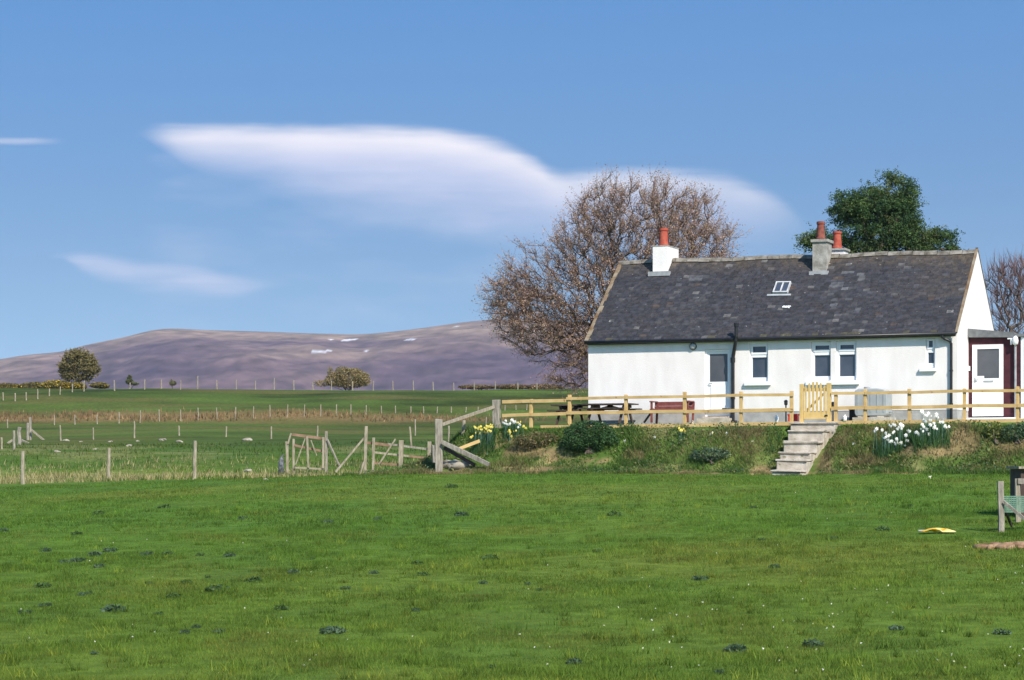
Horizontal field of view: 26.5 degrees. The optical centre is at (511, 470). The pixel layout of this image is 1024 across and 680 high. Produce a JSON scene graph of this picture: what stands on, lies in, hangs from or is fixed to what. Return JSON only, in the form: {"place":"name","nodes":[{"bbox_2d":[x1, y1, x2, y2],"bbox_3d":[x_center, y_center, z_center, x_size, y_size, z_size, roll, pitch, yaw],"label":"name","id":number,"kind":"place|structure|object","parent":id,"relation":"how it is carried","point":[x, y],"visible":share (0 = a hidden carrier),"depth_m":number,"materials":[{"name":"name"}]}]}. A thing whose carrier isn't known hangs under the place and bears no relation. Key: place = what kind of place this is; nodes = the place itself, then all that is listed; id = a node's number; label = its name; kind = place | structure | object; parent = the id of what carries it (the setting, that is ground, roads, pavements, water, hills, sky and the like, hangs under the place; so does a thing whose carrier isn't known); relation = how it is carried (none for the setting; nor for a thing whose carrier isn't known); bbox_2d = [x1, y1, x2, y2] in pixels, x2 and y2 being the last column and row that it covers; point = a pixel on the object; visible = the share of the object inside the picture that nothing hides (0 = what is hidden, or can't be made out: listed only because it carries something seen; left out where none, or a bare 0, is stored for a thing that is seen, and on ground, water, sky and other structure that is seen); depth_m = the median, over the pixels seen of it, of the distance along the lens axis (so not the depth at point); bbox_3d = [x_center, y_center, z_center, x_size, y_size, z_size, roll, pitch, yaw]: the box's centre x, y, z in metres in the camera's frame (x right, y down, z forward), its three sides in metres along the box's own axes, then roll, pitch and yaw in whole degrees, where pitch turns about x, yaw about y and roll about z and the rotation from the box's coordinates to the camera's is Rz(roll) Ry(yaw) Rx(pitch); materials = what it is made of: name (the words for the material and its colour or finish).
{"place":"outdoors","nodes":[
{"label":"outdoors","id":0,"kind":"place"},
{"bbox_2d":[0,453,417,483],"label":"dry grass","id":1,"kind":"structure","parent":0,"point":[178,475],"depth_m":82.47,"materials":[{"name":"plant"}]},
{"bbox_2d":[0,439,446,483],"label":"rough grass","id":2,"kind":"structure","parent":0,"point":[111,445],"depth_m":101.15,"materials":[{"name":"green plant"}]},
{"bbox_2d":[0,319,589,390],"bbox_3d":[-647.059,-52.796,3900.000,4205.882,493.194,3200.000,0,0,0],"label":"hills","id":3,"kind":"structure","parent":0,"point":[443,357],"depth_m":3688.47,"materials":[{"name":"purple"}]},
{"bbox_2d":[0,388,1023,679],"bbox_3d":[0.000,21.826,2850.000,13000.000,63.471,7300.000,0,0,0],"label":"ground","id":4,"kind":"structure","parent":0,"point":[212,432],"depth_m":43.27,"materials":[{"name":"green plant"}]},
{"bbox_2d":[0,382,25,387],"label":"gorse bush","id":5,"kind":"object","parent":4,"relation":"on","point":[8,385],"visible":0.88,"depth_m":242.03,"materials":[{"name":"green plant"}]},
{"bbox_2d":[13,430,15,449],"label":"strainer post","id":6,"kind":"object","parent":4,"relation":"on","point":[14,445],"visible":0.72,"depth_m":110.70,"materials":[{"name":"grey wood"}]},
{"bbox_2d":[17,427,21,444],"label":"strainer post","id":7,"kind":"object","parent":4,"relation":"on","point":[19,439],"visible":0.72,"depth_m":129.16,"materials":[{"name":"grey wood"}]},
{"bbox_2d":[21,451,24,483],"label":"fence post","id":8,"kind":"object","parent":4,"relation":"on","point":[22,467],"visible":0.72,"depth_m":70.25,"materials":[{"name":"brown wood"}]},
{"bbox_2d":[26,423,28,439],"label":"strainer post","id":9,"kind":"object","parent":4,"relation":"on","point":[27,431],"visible":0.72,"depth_m":149.94,"materials":[{"name":"grey wood"}]},
{"bbox_2d":[17,382,44,387],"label":"gorse bush","id":10,"kind":"object","parent":4,"relation":"on","point":[31,385],"visible":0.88,"depth_m":242.15,"materials":[{"name":"green plant"}]},
{"bbox_2d":[29,417,44,439],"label":"braced post","id":11,"kind":"object","parent":4,"relation":"on","point":[31,429],"visible":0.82,"depth_m":149.98,"materials":[{"name":"grey wood"}]},
{"bbox_2d":[34,582,51,587],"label":"thistle","id":12,"kind":"object","parent":4,"relation":"on","point":[43,584],"visible":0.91,"depth_m":33.05,"materials":[{"name":"green plant"}]},
{"bbox_2d":[38,602,51,606],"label":"thistle","id":13,"kind":"object","parent":4,"relation":"on","point":[45,604],"visible":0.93,"depth_m":30.38,"materials":[{"name":"green plant"}]},
{"bbox_2d":[40,380,70,388],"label":"gorse bush","id":14,"kind":"object","parent":4,"relation":"on","point":[55,384],"visible":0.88,"depth_m":241.85,"materials":[{"name":"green plant"}]},
{"bbox_2d":[65,381,86,388],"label":"gorse bush","id":15,"kind":"object","parent":4,"relation":"on","point":[77,385],"visible":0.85,"depth_m":242.44,"materials":[{"name":"green plant"}]},
{"bbox_2d":[70,556,87,561],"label":"thistle","id":16,"kind":"object","parent":4,"relation":"on","point":[76,560],"visible":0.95,"depth_m":37.53,"materials":[{"name":"green plant"}]},
{"bbox_2d":[56,347,101,383],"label":"round tree","id":17,"kind":"object","parent":4,"relation":"on","point":[83,362],"visible":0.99,"depth_m":267.33,"materials":[{"name":"green plant"}]},
{"bbox_2d":[88,550,102,555],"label":"thistle","id":18,"kind":"object","parent":4,"relation":"on","point":[94,553],"visible":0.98,"depth_m":38.69,"materials":[{"name":"green plant"}]},
{"bbox_2d":[90,510,105,514],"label":"thistle","id":19,"kind":"object","parent":4,"relation":"on","point":[98,512],"visible":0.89,"depth_m":50.11,"materials":[{"name":"green plant"}]},
{"bbox_2d":[89,382,109,388],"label":"gorse bush","id":20,"kind":"object","parent":4,"relation":"on","point":[100,385],"visible":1,"depth_m":242.38,"materials":[{"name":"green plant"}]},
{"bbox_2d":[94,563,104,567],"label":"thistle","id":21,"kind":"object","parent":4,"relation":"on","point":[99,565],"visible":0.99,"depth_m":36.27,"materials":[{"name":"green plant"}]},
{"bbox_2d":[107,448,110,476],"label":"fence post","id":22,"kind":"object","parent":4,"relation":"on","point":[108,459],"visible":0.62,"depth_m":79.50,"materials":[{"name":"brown wood"}]},
{"bbox_2d":[103,547,117,551],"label":"thistle","id":23,"kind":"object","parent":4,"relation":"on","point":[108,549],"visible":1,"depth_m":39.38,"materials":[{"name":"green plant"}]},
{"bbox_2d":[99,603,124,611],"bbox_3d":[-5.419,1.882,29.594,0.363,0.163,0.414,0,0,0],"label":"thistle","id":24,"kind":"object","parent":4,"relation":"on","point":[108,608],"visible":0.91,"depth_m":29.54,"materials":[{"name":"green plant"}]},
{"bbox_2d":[125,374,138,388],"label":"conifer","id":25,"kind":"object","parent":4,"relation":"on","point":[129,380],"visible":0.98,"depth_m":261.51,"materials":[{"name":"green plant"}]},
{"bbox_2d":[140,551,153,555],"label":"thistle","id":26,"kind":"object","parent":4,"relation":"on","point":[148,552],"visible":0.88,"depth_m":38.60,"materials":[{"name":"green plant"}]},
{"bbox_2d":[165,592,180,597],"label":"thistle","id":27,"kind":"object","parent":4,"relation":"on","point":[172,594],"visible":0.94,"depth_m":31.28,"materials":[{"name":"green plant"}]},
{"bbox_2d":[169,379,176,388],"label":"scrub bush","id":28,"kind":"object","parent":4,"relation":"on","point":[172,383],"visible":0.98,"depth_m":263.77,"materials":[{"name":"green plant"}]},
{"bbox_2d":[192,441,196,478],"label":"fence post","id":29,"kind":"object","parent":4,"relation":"on","point":[194,458],"visible":0.72,"depth_m":71.80,"materials":[{"name":"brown wood"}]},
{"bbox_2d":[205,583,229,591],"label":"thistle","id":30,"kind":"object","parent":4,"relation":"on","point":[213,587],"visible":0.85,"depth_m":31.94,"materials":[{"name":"green plant"}]},
{"bbox_2d":[223,553,235,556],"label":"thistle","id":31,"kind":"object","parent":4,"relation":"on","point":[228,555],"visible":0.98,"depth_m":37.66,"materials":[{"name":"green plant"}]},
{"bbox_2d":[245,576,261,581],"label":"thistle","id":32,"kind":"object","parent":4,"relation":"on","point":[255,579],"visible":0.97,"depth_m":33.25,"materials":[{"name":"green plant"}]},
{"bbox_2d":[278,454,283,473],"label":"feed sack","id":33,"kind":"object","parent":4,"relation":"on","point":[281,465],"visible":0.96,"depth_m":81.77,"materials":[{"name":"plastic"}]},
{"bbox_2d":[274,604,289,610],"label":"thistle","id":34,"kind":"object","parent":4,"relation":"on","point":[280,607],"visible":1,"depth_m":29.21,"materials":[{"name":"green plant"}]},
{"bbox_2d":[0,405,585,423],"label":"rushes","id":35,"kind":"object","parent":4,"relation":"on","point":[146,417],"visible":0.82,"depth_m":201.77,"materials":[{"name":"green plant"}]},
{"bbox_2d":[285,431,339,473],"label":"old hurdle","id":36,"kind":"object","parent":4,"relation":"on","point":[324,451],"visible":0.93,"depth_m":81.92,"materials":[{"name":"grey wood"}]},
{"bbox_2d":[319,625,346,633],"bbox_3d":[-2.188,1.953,26.524,0.342,0.150,0.412,0,0,0],"label":"thistle","id":37,"kind":"object","parent":4,"relation":"on","point":[336,629],"visible":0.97,"depth_m":26.44,"materials":[{"name":"green plant"}]},
{"bbox_2d":[313,366,370,389],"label":"scrub bush","id":38,"kind":"object","parent":4,"relation":"on","point":[360,378],"visible":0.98,"depth_m":261.45,"materials":[{"name":"green plant"}]},
{"bbox_2d":[359,426,367,473],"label":"fence post","id":39,"kind":"object","parent":4,"relation":"on","point":[364,463],"visible":0.77,"depth_m":73.30,"materials":[{"name":"grey wood"}]},
{"bbox_2d":[334,437,363,472],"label":"leaning pole","id":40,"kind":"object","parent":39,"relation":"attached to","point":[347,457],"visible":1,"depth_m":73.18,"materials":[{"name":"grey wood"}]},
{"bbox_2d":[367,427,431,471],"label":"old hurdle","id":41,"kind":"object","parent":4,"relation":"on","point":[401,445],"visible":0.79,"depth_m":73.36,"materials":[{"name":"grey wood"}]},
{"bbox_2d":[445,483,457,487],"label":"thistle","id":42,"kind":"object","parent":4,"relation":"on","point":[453,486],"visible":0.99,"depth_m":56.45,"materials":[{"name":"green plant"}]},
{"bbox_2d":[443,459,469,469],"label":"stone heap","id":43,"kind":"object","parent":4,"relation":"on","point":[456,465],"visible":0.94,"depth_m":66.07,"materials":[{"name":"white stone"}]},
{"bbox_2d":[454,511,469,515],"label":"thistle","id":44,"kind":"object","parent":4,"relation":"on","point":[460,513],"visible":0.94,"depth_m":46.41,"materials":[{"name":"green plant"}]},
{"bbox_2d":[431,406,494,471],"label":"fence section","id":45,"kind":"object","parent":4,"relation":"on","point":[437,453],"visible":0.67,"depth_m":66.21,"materials":[{"name":"grey wood"}]},
{"bbox_2d":[441,440,489,465],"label":"fallen pole","id":46,"kind":"object","parent":45,"relation":"attached to","point":[465,453],"visible":1,"depth_m":65.90,"materials":[{"name":"grey wood"}]},
{"bbox_2d":[461,420,465,435],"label":"fence post","id":47,"kind":"object","parent":4,"relation":"on","point":[463,425],"visible":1,"depth_m":67.95,"materials":[{"name":"grey wood"}]},
{"bbox_2d":[459,439,479,448],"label":"plank","id":48,"kind":"object","parent":4,"relation":"on","point":[470,444],"visible":1,"depth_m":66.66,"materials":[{"name":"brown wood"}]},
{"bbox_2d":[458,384,493,389],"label":"scrub bush","id":49,"kind":"object","parent":4,"relation":"on","point":[478,387],"visible":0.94,"depth_m":257.13,"materials":[{"name":"brown plant"}]},
{"bbox_2d":[469,420,498,456],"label":"daffodil clump","id":50,"kind":"object","parent":4,"relation":"on","point":[489,428],"visible":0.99,"depth_m":67.10,"materials":[{"name":"green plant"}]},
{"bbox_2d":[480,554,499,559],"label":"thistle","id":51,"kind":"object","parent":4,"relation":"on","point":[493,556],"visible":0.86,"depth_m":36.10,"materials":[{"name":"green plant"}]},
{"bbox_2d":[492,400,500,427],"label":"corner post","id":52,"kind":"object","parent":4,"relation":"on","point":[496,413],"visible":0.54,"depth_m":68.57,"materials":[{"name":"grey wood"}]},
{"bbox_2d":[501,419,520,440],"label":"daffodil clump","id":53,"kind":"object","parent":4,"relation":"on","point":[507,426],"visible":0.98,"depth_m":67.24,"materials":[{"name":"green plant"}]},
{"bbox_2d":[493,384,528,388],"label":"scrub bush","id":54,"kind":"object","parent":4,"relation":"on","point":[510,386],"visible":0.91,"depth_m":256.68,"materials":[{"name":"brown plant"}]},
{"bbox_2d":[505,421,526,447],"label":"daffodil clump","id":55,"kind":"object","parent":4,"relation":"on","point":[511,436],"visible":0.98,"depth_m":66.96,"materials":[{"name":"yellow plant"}]},
{"bbox_2d":[29,421,1023,670],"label":"daisies","id":56,"kind":"object","parent":4,"relation":"on","point":[726,433],"visible":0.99,"depth_m":27.85,"materials":[{"name":"white plant"}]},
{"bbox_2d":[512,431,558,448],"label":"garden shrub","id":57,"kind":"object","parent":4,"relation":"on","point":[528,443],"visible":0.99,"depth_m":66.13,"materials":[{"name":"brown plant"}]},
{"bbox_2d":[526,384,564,388],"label":"scrub bush","id":58,"kind":"object","parent":4,"relation":"on","point":[540,386],"visible":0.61,"depth_m":257.04,"materials":[{"name":"brown plant"}]},
{"bbox_2d":[547,404,587,424],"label":"picnic table","id":59,"kind":"object","parent":4,"relation":"on","point":[564,407],"visible":0.65,"depth_m":71.12,"materials":[{"name":"brown wood"}]},
{"bbox_2d":[565,658,581,664],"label":"thistle","id":60,"kind":"object","parent":4,"relation":"on","point":[573,660],"visible":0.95,"depth_m":23.12,"materials":[{"name":"green plant"}]},
{"bbox_2d":[561,420,619,453],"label":"garden shrub","id":61,"kind":"object","parent":4,"relation":"on","point":[595,439],"visible":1,"depth_m":65.33,"materials":[{"name":"green plant"}]},
{"bbox_2d":[578,403,641,424],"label":"picnic table","id":62,"kind":"object","parent":4,"relation":"on","point":[596,406],"visible":0.71,"depth_m":68.63,"materials":[{"name":"brown wood"}]},
{"bbox_2d":[471,161,751,400],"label":"bare tree","id":63,"kind":"object","parent":4,"relation":"on","point":[524,296],"visible":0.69,"depth_m":80.38,"materials":[{"name":"brown plant"}]},
{"bbox_2d":[607,511,621,515],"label":"thistle","id":64,"kind":"object","parent":4,"relation":"on","point":[612,513],"visible":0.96,"depth_m":45.35,"materials":[{"name":"green plant"}]},
{"bbox_2d":[502,391,793,427],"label":"garden fence","id":65,"kind":"object","parent":4,"relation":"on","point":[626,411],"visible":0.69,"depth_m":66.36,"materials":[{"name":"brown wood"}]},
{"bbox_2d":[643,400,694,423],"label":"garden bench","id":66,"kind":"object","parent":4,"relation":"on","point":[671,405],"visible":0.88,"depth_m":68.31,"materials":[{"name":"brown wood"}]},
{"bbox_2d":[341,419,1023,475],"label":"bank weeds","id":67,"kind":"object","parent":4,"relation":"on","point":[851,429],"visible":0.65,"depth_m":63.66,"materials":[{"name":"green plant"}]},
{"bbox_2d":[677,423,687,443],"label":"daffodil clump","id":68,"kind":"object","parent":4,"relation":"on","point":[680,431],"visible":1,"depth_m":65.06,"materials":[{"name":"green plant"}]},
{"bbox_2d":[691,575,709,580],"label":"thistle","id":69,"kind":"object","parent":4,"relation":"on","point":[697,577],"visible":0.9,"depth_m":32.00,"materials":[{"name":"green plant"}]},
{"bbox_2d":[689,447,731,464],"bbox_3d":[5.800,-0.438,63.544,1.259,0.570,0.842,0,0,0],"label":"garden shrub","id":70,"kind":"object","parent":4,"relation":"on","point":[705,458],"visible":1,"depth_m":63.36,"materials":[{"name":"green plant"}]},
{"bbox_2d":[722,643,748,652],"bbox_3d":[2.475,1.974,24.060,0.278,0.132,0.313,0,0,29],"label":"thistle","id":71,"kind":"object","parent":4,"relation":"on","point":[734,648],"visible":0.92,"depth_m":24.01,"materials":[{"name":"green plant"}]},
{"bbox_2d":[784,400,787,421],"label":"garden light","id":72,"kind":"object","parent":4,"relation":"on","point":[785,402],"visible":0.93,"depth_m":65.52,"materials":[{"name":"black plastic"}]},
{"bbox_2d":[787,414,798,420],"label":"crate","id":73,"kind":"object","parent":4,"relation":"on","point":[795,417],"visible":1,"depth_m":65.07,"materials":[{"name":"red plastic"}]},
{"bbox_2d":[584,221,1023,424],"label":"cottage","id":74,"kind":"structure","parent":4,"relation":"on","point":[667,320],"depth_m":68.30,"materials":[{"name":"paint"}]},
{"bbox_2d":[705,349,729,416],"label":"door","id":75,"kind":"structure","parent":74,"relation":"in","point":[717,362],"depth_m":68.58,"materials":[{"name":"white paint"}]},
{"bbox_2d":[744,342,770,385],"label":"window","id":76,"kind":"structure","parent":74,"relation":"in","point":[758,366],"depth_m":68.03,"materials":[{"name":"white paint"}]},
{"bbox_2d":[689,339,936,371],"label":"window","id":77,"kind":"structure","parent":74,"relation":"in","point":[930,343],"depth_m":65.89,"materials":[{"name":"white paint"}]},
{"bbox_2d":[812,342,830,380],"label":"window","id":78,"kind":"structure","parent":74,"relation":"in","point":[821,351],"depth_m":67.25,"materials":[{"name":"white paint"}]},
{"bbox_2d":[806,341,859,384],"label":"window","id":79,"kind":"structure","parent":74,"relation":"in","point":[846,359],"depth_m":66.93,"materials":[{"name":"white paint"}]},
{"bbox_2d":[770,422,840,474],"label":"garden steps","id":80,"kind":"structure","parent":4,"relation":"on","point":[805,444],"depth_m":63.11,"materials":[{"name":"concrete"}]},
{"bbox_2d":[799,382,831,422],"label":"picket gate","id":81,"kind":"structure","parent":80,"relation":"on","point":[824,414],"depth_m":64.51,"materials":[{"name":"yellow wood"}]},
{"bbox_2d":[802,638,824,647],"bbox_3d":[3.387,1.949,24.435,0.271,0.128,0.302,0,0,0],"label":"thistle","id":82,"kind":"object","parent":4,"relation":"on","point":[811,643],"visible":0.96,"depth_m":24.41,"materials":[{"name":"green plant"}]},
{"bbox_2d":[831,402,833,420],"bbox_3d":[9.581,-1.707,64.953,0.140,0.674,0.140,0,0,23],"label":"garden light","id":83,"kind":"object","parent":4,"relation":"on","point":[832,404],"visible":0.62,"depth_m":64.94,"materials":[{"name":"black plastic"}]},
{"bbox_2d":[849,409,857,420],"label":"coal bunker","id":84,"kind":"object","parent":4,"relation":"on","point":[851,413],"visible":0.46,"depth_m":65.97,"materials":[{"name":"black plastic"}]},
{"bbox_2d":[852,387,895,420],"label":"oil tank","id":85,"kind":"object","parent":4,"relation":"on","point":[880,400],"visible":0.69,"depth_m":65.20,"materials":[{"name":"plastic"}]},
{"bbox_2d":[792,165,968,253],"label":"evergreen tree","id":86,"kind":"object","parent":4,"relation":"on","point":[895,222],"visible":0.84,"depth_m":95.52,"materials":[{"name":"green plant"}]},
{"bbox_2d":[876,525,890,530],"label":"thistle","id":87,"kind":"object","parent":4,"relation":"on","point":[883,528],"visible":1,"depth_m":40.24,"materials":[{"name":"green plant"}]},
{"bbox_2d":[872,423,915,459],"bbox_3d":[10.929,-0.834,61.893,1.429,1.259,1.133,0,0,0],"label":"daffodil clump","id":88,"kind":"object","parent":4,"relation":"on","point":[898,446],"visible":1,"depth_m":61.80,"materials":[{"name":"green plant"}]},
{"bbox_2d":[888,624,903,630],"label":"thistle","id":89,"kind":"object","parent":4,"relation":"on","point":[896,627],"visible":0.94,"depth_m":25.72,"materials":[{"name":"green plant"}]},
{"bbox_2d":[831,386,1023,424],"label":"garden fence","id":90,"kind":"object","parent":4,"relation":"on","point":[909,407],"visible":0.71,"depth_m":63.23,"materials":[{"name":"brown wood"}]},
{"bbox_2d":[908,410,952,451],"bbox_3d":[11.821,-1.094,61.450,1.318,1.267,1.104,0,0,0],"label":"daffodil clump","id":91,"kind":"object","parent":4,"relation":"on","point":[928,430],"visible":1,"depth_m":61.30,"materials":[{"name":"green plant"}]},
{"bbox_2d":[918,528,955,531],"bbox_3d":[7.661,1.075,39.201,0.648,0.070,0.338,0,0,0],"label":"plastic sheet","id":92,"kind":"object","parent":4,"relation":"on","point":[939,530],"visible":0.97,"depth_m":39.11,"materials":[{"name":"yellow plastic"}]},
{"bbox_2d":[983,421,1003,444],"bbox_3d":[13.545,-1.057,61.107,0.608,0.694,0.833,0,0,0],"label":"garden shrub","id":93,"kind":"object","parent":4,"relation":"on","point":[994,424],"visible":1,"depth_m":60.90,"materials":[{"name":"green plant"}]},
{"bbox_2d":[972,541,1023,549],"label":"earth mound","id":94,"kind":"object","parent":4,"relation":"on","point":[995,545],"visible":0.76,"depth_m":35.68,"materials":[{"name":"brown soil"}]},
{"bbox_2d":[992,628,1012,634],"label":"thistle","id":95,"kind":"object","parent":4,"relation":"on","point":[1002,631],"visible":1,"depth_m":25.05,"materials":[{"name":"green plant"}]},
{"bbox_2d":[982,241,1023,333],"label":"bare tree","id":96,"kind":"object","parent":4,"relation":"on","point":[1011,273],"visible":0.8,"depth_m":87.67,"materials":[{"name":"brown plant"}]},
{"bbox_2d":[997,481,1023,531],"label":"corner post","id":97,"kind":"object","parent":4,"relation":"on","point":[1002,502],"visible":0.94,"depth_m":39.21,"materials":[{"name":"grey wood"}]},
{"bbox_2d":[1004,496,1023,511],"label":"fence netting","id":98,"kind":"object","parent":97,"relation":"hanging from","point":[1018,507],"visible":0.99,"depth_m":39.42,"materials":[{"name":"green plastic"}]},
{"bbox_2d":[999,421,1023,443],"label":"garden shrub","id":99,"kind":"object","parent":4,"relation":"on","point":[1020,430],"visible":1,"depth_m":60.62,"materials":[{"name":"green plant"}]},
{"bbox_2d":[1006,466,1023,515],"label":"hen house","id":100,"kind":"structure","parent":4,"relation":"on","point":[1016,472],"depth_m":42.61,"materials":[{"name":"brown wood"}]},
{"bbox_2d":[1014,478,1023,521],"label":"fence post","id":101,"kind":"object","parent":4,"relation":"on","point":[1017,483],"visible":0.72,"depth_m":40.81,"materials":[{"name":"brown wood"}]},
{"bbox_2d":[0,0,1023,358],"label":"sky","id":102,"kind":"structure","parent":0,"point":[288,166],"materials":[{"name":"blue"}]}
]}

